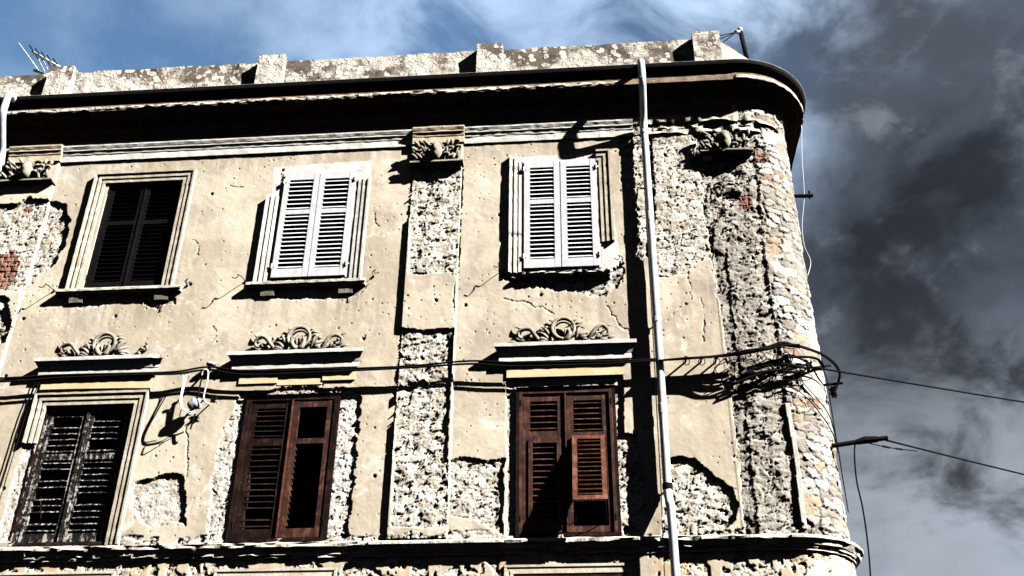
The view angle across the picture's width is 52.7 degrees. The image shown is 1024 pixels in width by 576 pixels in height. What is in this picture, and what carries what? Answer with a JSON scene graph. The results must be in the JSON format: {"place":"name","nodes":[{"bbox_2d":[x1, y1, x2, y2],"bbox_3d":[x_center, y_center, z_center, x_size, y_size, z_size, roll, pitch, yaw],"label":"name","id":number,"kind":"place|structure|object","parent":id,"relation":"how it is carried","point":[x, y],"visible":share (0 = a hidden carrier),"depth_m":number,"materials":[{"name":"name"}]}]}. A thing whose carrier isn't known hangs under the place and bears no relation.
{"place":"outdoors","nodes":[
{"label":"outdoors","id":0,"kind":"place"},
{"bbox_2d":[0,0,1023,575],"label":"sky","id":1,"kind":"structure","parent":0,"point":[911,149],"materials":[{"name":"grey"}]},
{"label":"ground","id":2,"kind":"structure","parent":0,"visible":0},
{"bbox_2d":[0,30,863,575],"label":"corner building","id":3,"kind":"structure","parent":2,"relation":"on","point":[282,212],"depth_m":12.19,"materials":[{"name":"paint"}]},
{"bbox_2d":[0,91,16,173],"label":"downpipe","id":4,"kind":"object","parent":3,"relation":"attached to","point":[8,96],"visible":1,"depth_m":13.83,"materials":[{"name":"metal"}]},
{"bbox_2d":[0,380,39,498],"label":"thin cable","id":5,"kind":"object","parent":3,"relation":"attached to","point":[18,436],"visible":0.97,"depth_m":11.77,"materials":[{"name":"black rubber"}]},
{"bbox_2d":[18,43,58,73],"bbox_3d":[-7.169,-3.125,15.489,0.956,1.631,0.374,-2,-31,4],"label":"tv antenna","id":6,"kind":"object","parent":3,"relation":"on","point":[45,59],"visible":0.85,"depth_m":15.63,"materials":[{"name":"metal"}]},
{"bbox_2d":[8,390,150,546],"bbox_3d":[-4.849,2.129,11.770,1.363,1.806,0.627,-2,-31,4],"label":"window","id":7,"kind":"structure","parent":3,"relation":"in","point":[83,439],"depth_m":11.75,"materials":[{"name":"brown wood"}]},
{"bbox_2d":[38,168,196,304],"bbox_3d":[-4.805,-0.573,13.305,1.916,1.971,0.750,-2,-31,4],"label":"window","id":8,"kind":"structure","parent":3,"relation":"in","point":[138,241],"depth_m":13.31,"materials":[{"name":"beige paint"}]},
{"bbox_2d":[179,361,217,428],"bbox_3d":[-3.584,1.210,11.777,0.499,0.854,0.258,-2,-31,4],"label":"cable junction","id":9,"kind":"object","parent":3,"relation":"attached to","point":[194,403],"visible":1,"depth_m":11.67,"materials":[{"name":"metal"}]},
{"bbox_2d":[225,393,341,542],"bbox_3d":[-2.471,2.090,11.593,1.090,1.710,0.574,-2,-31,4],"label":"window","id":10,"kind":"structure","parent":3,"relation":"in","point":[283,482],"depth_m":11.59,"materials":[{"name":"brown wood"}]},
{"bbox_2d":[232,168,378,297],"bbox_3d":[-2.449,-0.621,13.104,1.805,1.885,0.750,-2,-31,4],"label":"window","id":11,"kind":"structure","parent":3,"relation":"in","point":[313,244],"depth_m":12.96,"materials":[{"name":"paint"}]},
{"bbox_2d":[0,358,657,382],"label":"cable run","id":12,"kind":"object","parent":3,"relation":"attached to","point":[302,371],"visible":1,"depth_m":11.76,"materials":[{"name":"black rubber"}]},
{"bbox_2d":[493,149,624,280],"bbox_3d":[0.588,-0.819,12.920,1.561,1.877,0.760,-2,-31,4],"label":"window","id":13,"kind":"structure","parent":3,"relation":"in","point":[554,202],"depth_m":12.80,"materials":[{"name":"paint"}]},
{"bbox_2d":[515,385,621,537],"bbox_3d":[0.599,1.892,11.214,1.100,1.710,0.912,-2,-31,4],"label":"window","id":14,"kind":"structure","parent":3,"relation":"in","point":[567,467],"depth_m":11.27,"materials":[{"name":"brown wood"}]},
{"bbox_2d":[642,160,664,575],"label":"thin cable","id":15,"kind":"object","parent":3,"relation":"attached to","point":[655,392],"visible":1,"depth_m":11.31,"materials":[{"name":"plastic"}]},
{"bbox_2d":[637,58,679,575],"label":"downpipe","id":16,"kind":"object","parent":3,"relation":"attached to","point":[667,486],"visible":1,"depth_m":11.64,"materials":[{"name":"metal"}]},
{"bbox_2d":[659,341,800,365],"bbox_3d":[2.425,0.725,11.459,1.592,0.291,0.279,-2,-31,4],"label":"cable bundle","id":17,"kind":"object","parent":3,"relation":"attached to","point":[756,350],"visible":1,"depth_m":11.38,"materials":[{"name":"black rubber"}]},
{"bbox_2d":[719,27,749,58],"bbox_3d":[3.045,-3.306,14.202,0.582,0.986,0.116,17,-34,-25],"label":"roof pole","id":18,"kind":"object","parent":3,"relation":"on","point":[739,30],"visible":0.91,"depth_m":14.35,"materials":[{"name":"metal"}]},
{"bbox_2d":[714,347,831,384],"bbox_3d":[3.022,0.902,11.529,1.560,0.528,0.377,10,-32,-16],"label":"wire tangle","id":19,"kind":"object","parent":3,"relation":"hanging from","point":[744,377],"visible":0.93,"depth_m":11.38,"materials":[{"name":"black rubber"}]},
{"bbox_2d":[794,190,812,198],"bbox_3d":[3.692,-1.198,13.322,0.365,0.120,0.049,-2,-31,4],"label":"cable bracket","id":20,"kind":"object","parent":3,"relation":"attached to","point":[809,195],"visible":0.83,"depth_m":13.29,"materials":[{"name":"metal"}]},
{"bbox_2d":[801,125,810,275],"bbox_3d":[3.754,-1.155,13.286,0.268,2.400,0.049,4,-31,-5],"label":"loose pale wire","id":21,"kind":"object","parent":20,"relation":"hanging from","point":[803,204],"visible":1,"depth_m":13.20,"materials":[{"name":"plastic"}]},
{"bbox_2d":[806,362,810,372],"bbox_3d":[3.320,0.902,11.559,0.040,0.183,0.260,-10,-32,17],"label":"cable anchor","id":22,"kind":"object","parent":3,"relation":"attached to","point":[808,367],"visible":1,"depth_m":11.44,"materials":[{"name":"metal"}]},
{"bbox_2d":[810,366,1023,402],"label":"overhead wire","id":23,"kind":"object","parent":22,"relation":"attached to","point":[914,384],"visible":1,"depth_m":12.18,"materials":[{"name":"black rubber"}]},
{"bbox_2d":[776,363,848,511],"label":"corner wires","id":24,"kind":"object","parent":3,"relation":"attached to","point":[835,438],"visible":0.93,"depth_m":11.40,"materials":[{"name":"black rubber"}]},
{"bbox_2d":[800,345,840,394],"bbox_3d":[3.497,0.915,11.584,0.633,0.454,0.168,26,-39,-36],"label":"corner cable loop","id":25,"kind":"object","parent":3,"relation":"attached to","point":[833,362],"visible":1,"depth_m":11.64,"materials":[{"name":"black rubber"}]},
{"bbox_2d":[824,382,842,398],"bbox_3d":[3.649,1.156,11.690,0.214,0.202,0.072,-2,-31,4],"label":"cable bracket","id":26,"kind":"object","parent":3,"relation":"attached to","point":[832,391],"visible":1,"depth_m":11.70,"materials":[{"name":"metal"}]},
{"bbox_2d":[831,436,887,447],"bbox_3d":[3.805,1.684,11.301,0.613,0.126,0.079,-2,-31,4],"label":"cable bracket","id":27,"kind":"object","parent":3,"relation":"attached to","point":[866,439],"visible":1,"depth_m":11.28,"materials":[{"name":"metal"}]},
{"bbox_2d":[854,444,870,575],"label":"drop cable","id":28,"kind":"object","parent":27,"relation":"hanging from","point":[862,511],"visible":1,"depth_m":10.89,"materials":[{"name":"black rubber"}]},
{"bbox_2d":[868,443,917,451],"bbox_3d":[4.263,1.770,11.498,0.889,0.133,0.072,19,-35,-28],"label":"tie wire","id":29,"kind":"object","parent":27,"relation":"attached to","point":[888,447],"visible":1,"depth_m":11.40,"materials":[{"name":"black metal"}]},
{"bbox_2d":[886,440,1023,474],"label":"overhead wire","id":30,"kind":"object","parent":27,"relation":"attached to","point":[953,457],"visible":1,"depth_m":12.11,"materials":[{"name":"black rubber"}]}
]}

